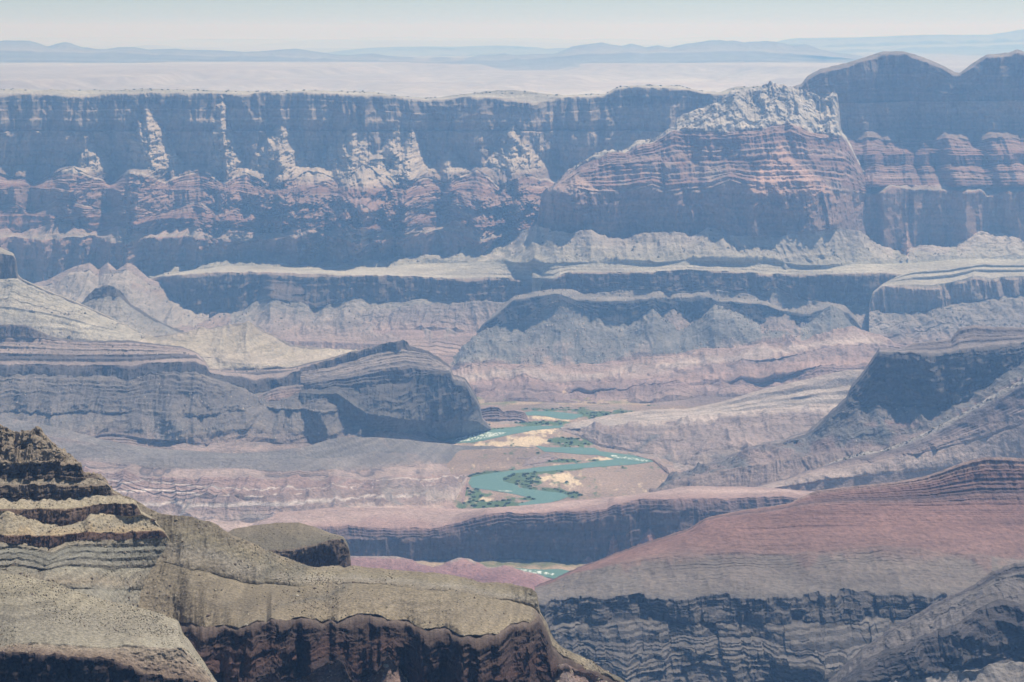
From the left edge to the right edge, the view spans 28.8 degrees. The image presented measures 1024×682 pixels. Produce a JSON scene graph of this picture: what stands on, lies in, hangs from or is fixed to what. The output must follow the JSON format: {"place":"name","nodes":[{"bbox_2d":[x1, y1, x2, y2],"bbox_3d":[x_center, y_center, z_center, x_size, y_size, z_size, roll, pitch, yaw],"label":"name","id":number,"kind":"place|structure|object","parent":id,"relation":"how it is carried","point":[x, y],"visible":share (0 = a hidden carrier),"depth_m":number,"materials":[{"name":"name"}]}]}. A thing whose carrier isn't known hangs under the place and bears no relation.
{"place":"outdoors","nodes":[
{"label":"outdoors","id":0,"kind":"place"},
{"bbox_2d":[0,247,153,340],"bbox_3d":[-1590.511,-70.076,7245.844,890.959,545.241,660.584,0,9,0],"label":"rounded hill","id":1,"kind":"structure","parent":0,"point":[93,325],"depth_m":7144.11,"materials":[{"name":"beige stone"}]},
{"bbox_2d":[0,424,168,606],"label":"layered butte","id":2,"kind":"object","parent":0,"point":[81,564],"visible":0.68,"depth_m":1299.35,"materials":[{"name":"beige stone"}]},
{"bbox_2d":[0,574,216,681],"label":"bench","id":3,"kind":"object","parent":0,"point":[67,651],"visible":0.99,"depth_m":1127.67,"materials":[{"name":"beige stone"}]},
{"bbox_2d":[34,263,208,328],"bbox_3d":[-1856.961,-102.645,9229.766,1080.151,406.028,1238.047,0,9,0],"label":"talus apron","id":4,"kind":"object","parent":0,"point":[86,276],"visible":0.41,"depth_m":9435.46,"materials":[{"name":"grey stone"}]},
{"bbox_2d":[81,285,183,335],"bbox_3d":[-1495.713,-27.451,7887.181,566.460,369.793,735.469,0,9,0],"label":"rocky knoll","id":5,"kind":"structure","parent":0,"point":[112,302],"depth_m":7880.58,"materials":[{"name":"grey stone"}]},
{"bbox_2d":[0,324,360,452],"bbox_3d":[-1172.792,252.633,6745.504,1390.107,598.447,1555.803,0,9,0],"label":"ledged slope","id":6,"kind":"structure","parent":0,"point":[94,368],"depth_m":6506.06,"materials":[{"name":"grey stone"}]},
{"bbox_2d":[139,321,359,369],"bbox_3d":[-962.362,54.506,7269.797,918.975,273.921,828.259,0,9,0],"label":"pyramid hill","id":7,"kind":"structure","parent":0,"point":[247,345],"depth_m":7084.14,"materials":[{"name":"grey stone"}]},
{"bbox_2d":[0,416,560,531],"bbox_3d":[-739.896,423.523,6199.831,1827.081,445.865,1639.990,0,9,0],"label":"grey ridge","id":8,"kind":"structure","parent":0,"point":[227,492],"depth_m":5980.46,"materials":[{"name":"grey stone"}]},
{"bbox_2d":[228,522,350,566],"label":"mesa","id":9,"kind":"structure","parent":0,"point":[300,547],"depth_m":1776.20,"materials":[{"name":"stone"}]},
{"bbox_2d":[258,385,439,442],"bbox_3d":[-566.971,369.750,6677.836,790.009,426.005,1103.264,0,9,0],"label":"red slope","id":10,"kind":"structure","parent":0,"point":[277,393],"depth_m":6739.11,"materials":[{"name":"stone"}]},
{"bbox_2d":[124,496,624,681],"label":"tan mesa","id":11,"kind":"structure","parent":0,"point":[359,642],"depth_m":1280.55,"materials":[{"name":"brown stone"}]},
{"bbox_2d":[1,495,621,679],"bbox_3d":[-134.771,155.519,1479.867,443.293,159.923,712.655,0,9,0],"label":"desert scrub","id":12,"kind":"object","parent":11,"relation":"on","point":[181,597],"visible":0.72,"depth_m":1285.43,"materials":[{"name":"green plant"}]},
{"bbox_2d":[0,429,622,681],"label":"loose stones","id":13,"kind":"object","parent":11,"relation":"on","point":[404,677],"visible":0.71,"depth_m":1284.23,"materials":[{"name":"brown stone"}]},
{"bbox_2d":[0,85,760,283],"bbox_3d":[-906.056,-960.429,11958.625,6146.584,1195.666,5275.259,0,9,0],"label":"canyon wall","id":14,"kind":"structure","parent":0,"point":[149,182],"depth_m":10614.82,"materials":[{"name":"stone"}]},
{"bbox_2d":[300,339,490,439],"bbox_3d":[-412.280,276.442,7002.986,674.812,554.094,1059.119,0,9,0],"label":"dark cliff","id":15,"kind":"structure","parent":0,"point":[396,387],"depth_m":6868.72,"materials":[{"name":"grey stone"}]},
{"bbox_2d":[355,300,503,362],"bbox_3d":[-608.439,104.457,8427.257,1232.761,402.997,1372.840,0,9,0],"label":"badland slope","id":16,"kind":"structure","parent":0,"point":[466,320],"depth_m":8855.15,"materials":[{"name":"grey stone"}]},
{"bbox_2d":[0,40,863,70],"bbox_3d":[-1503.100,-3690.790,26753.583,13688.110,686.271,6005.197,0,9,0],"label":"distant hills","id":17,"kind":"structure","parent":0,"point":[715,51],"depth_m":25606.35,"materials":[{"name":"stone"}]},
{"bbox_2d":[326,46,567,55],"bbox_3d":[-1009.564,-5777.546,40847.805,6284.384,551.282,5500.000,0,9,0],"label":"distant mesa","id":18,"kind":"structure","parent":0,"point":[448,51],"depth_m":40405.21,"materials":[{"name":"grey stone"}]},
{"bbox_2d":[350,556,550,590],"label":"red mound","id":19,"kind":"object","parent":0,"point":[470,569],"visible":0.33,"depth_m":5078.09,"materials":[{"name":"red stone"}]},
{"bbox_2d":[0,37,982,97],"bbox_3d":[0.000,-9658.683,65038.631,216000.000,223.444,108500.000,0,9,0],"label":"desert plain","id":20,"kind":"structure","parent":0,"point":[425,80],"depth_m":22194.47,"materials":[{"name":"beige sand"}]},
{"bbox_2d":[778,29,1023,55],"bbox_3d":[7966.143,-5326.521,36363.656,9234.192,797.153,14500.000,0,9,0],"label":"distant mesa","id":21,"kind":"structure","parent":20,"relation":"on","point":[997,43],"depth_m":40120.41,"materials":[{"name":"stone"}]},
{"bbox_2d":[481,405,527,423],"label":"red outcrop","id":22,"kind":"object","parent":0,"point":[494,413],"visible":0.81,"depth_m":7383.66,"materials":[{"name":"stone"}]},
{"bbox_2d":[445,425,564,442],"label":"river","id":23,"kind":"structure","parent":0,"point":[512,430],"depth_m":7185.43,"materials":[{"name":"liquid"}]},
{"bbox_2d":[452,432,505,441],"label":"rapids","id":24,"kind":"structure","parent":23,"relation":"in","point":[476,436],"depth_m":7077.71,"materials":[{"name":"white liquid"}]},
{"bbox_2d":[0,81,1023,488],"bbox_3d":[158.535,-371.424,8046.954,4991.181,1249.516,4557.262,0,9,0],"label":"talus blocks","id":25,"kind":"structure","parent":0,"point":[572,295],"depth_m":8684.73,"materials":[{"name":"grey stone"}]},
{"bbox_2d":[0,0,1023,38],"label":"sky","id":26,"kind":"structure","parent":0,"point":[171,19],"materials":[{"name":"white"}]},
{"bbox_2d":[250,486,814,562],"bbox_3d":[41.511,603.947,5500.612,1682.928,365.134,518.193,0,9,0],"label":"red cliff","id":27,"kind":"structure","parent":0,"point":[586,530],"depth_m":5446.43,"materials":[{"name":"red stone"}]},
{"bbox_2d":[516,568,568,577],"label":"river","id":28,"kind":"structure","parent":0,"point":[558,572],"depth_m":5315.44,"materials":[{"name":"liquid"}]},
{"bbox_2d":[521,569,554,575],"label":"rapids","id":29,"kind":"structure","parent":28,"relation":"in","point":[540,572],"depth_m":5304.35,"materials":[{"name":"white liquid"}]},
{"bbox_2d":[525,411,582,418],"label":"river","id":30,"kind":"structure","parent":0,"point":[560,415],"depth_m":7484.20,"materials":[{"name":"liquid"}]},
{"bbox_2d":[416,387,698,578],"bbox_3d":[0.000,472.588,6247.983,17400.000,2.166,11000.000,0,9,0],"label":"valley floor","id":31,"kind":"structure","parent":0,"point":[544,564],"depth_m":5424.00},
{"bbox_2d":[438,404,692,508],"bbox_3d":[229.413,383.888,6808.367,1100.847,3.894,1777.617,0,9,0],"label":"sandbar","id":32,"kind":"structure","parent":31,"relation":"on","point":[603,481],"depth_m":6611.41,"materials":[{"name":"beige sand"}]},
{"bbox_2d":[469,446,653,505],"bbox_3d":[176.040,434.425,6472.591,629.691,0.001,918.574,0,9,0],"label":"river","id":33,"kind":"structure","parent":0,"point":[493,481],"depth_m":6503.87,"materials":[{"name":"liquid"}]},
{"bbox_2d":[611,455,647,461],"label":"rapids","id":34,"kind":"structure","parent":33,"relation":"in","point":[630,458],"depth_m":6714.57,"materials":[{"name":"white liquid"}]},
{"bbox_2d":[148,224,1023,349],"bbox_3d":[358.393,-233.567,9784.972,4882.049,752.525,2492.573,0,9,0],"label":"stone bench","id":35,"kind":"object","parent":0,"point":[234,291],"visible":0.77,"depth_m":9129.33,"materials":[{"name":"grey stone"}]},
{"bbox_2d":[448,289,861,381],"bbox_3d":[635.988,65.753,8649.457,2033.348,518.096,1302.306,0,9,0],"label":"talus ridge","id":36,"kind":"structure","parent":0,"point":[601,311],"depth_m":8640.20,"materials":[{"name":"grey stone"}]},
{"bbox_2d":[452,326,918,408],"bbox_3d":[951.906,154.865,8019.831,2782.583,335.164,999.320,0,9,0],"label":"badland floor","id":37,"kind":"structure","parent":0,"point":[712,379],"depth_m":8029.96,"materials":[{"name":"grey stone"}]},
{"bbox_2d":[532,82,870,309],"bbox_3d":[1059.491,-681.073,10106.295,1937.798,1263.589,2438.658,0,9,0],"label":"canyon spur","id":38,"kind":"structure","parent":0,"point":[793,188],"depth_m":9402.48,"materials":[{"name":"brown stone"}]},
{"bbox_2d":[559,370,863,473],"bbox_3d":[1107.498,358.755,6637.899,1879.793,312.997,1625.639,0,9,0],"label":"rock slope","id":39,"kind":"structure","parent":0,"point":[685,439],"depth_m":6996.85,"materials":[{"name":"grey stone"}]},
{"bbox_2d":[535,457,1023,681],"bbox_3d":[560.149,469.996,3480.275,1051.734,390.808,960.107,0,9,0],"label":"red hillside","id":40,"kind":"structure","parent":0,"point":[826,585],"depth_m":3389.93,"materials":[{"name":"red stone"}]},
{"bbox_2d":[649,325,1023,491],"bbox_3d":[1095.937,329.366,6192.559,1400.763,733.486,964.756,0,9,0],"label":"dark butte","id":41,"kind":"object","parent":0,"point":[963,367],"visible":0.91,"depth_m":6042.71,"materials":[{"name":"grey stone"}]},
{"bbox_2d":[756,378,1023,490],"bbox_3d":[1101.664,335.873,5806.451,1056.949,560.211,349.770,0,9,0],"label":"rubble ridge","id":42,"kind":"structure","parent":0,"point":[994,427],"depth_m":5758.69,"materials":[{"name":"grey stone"}]},
{"bbox_2d":[792,49,1023,255],"bbox_3d":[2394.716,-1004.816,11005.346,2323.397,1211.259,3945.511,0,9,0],"label":"canyon wall","id":43,"kind":"structure","parent":0,"point":[938,149],"depth_m":10164.40,"materials":[{"name":"brown stone"}]},
{"bbox_2d":[829,562,1023,681],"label":"rock spur","id":44,"kind":"structure","parent":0,"point":[974,632],"depth_m":2693.70,"materials":[{"name":"grey stone"}]},
{"bbox_2d":[869,263,1023,344],"bbox_3d":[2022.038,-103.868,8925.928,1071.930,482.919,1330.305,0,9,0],"label":"stone bench","id":45,"kind":"object","parent":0,"point":[912,293],"visible":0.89,"depth_m":8727.50,"materials":[{"name":"grey stone"}]}
]}

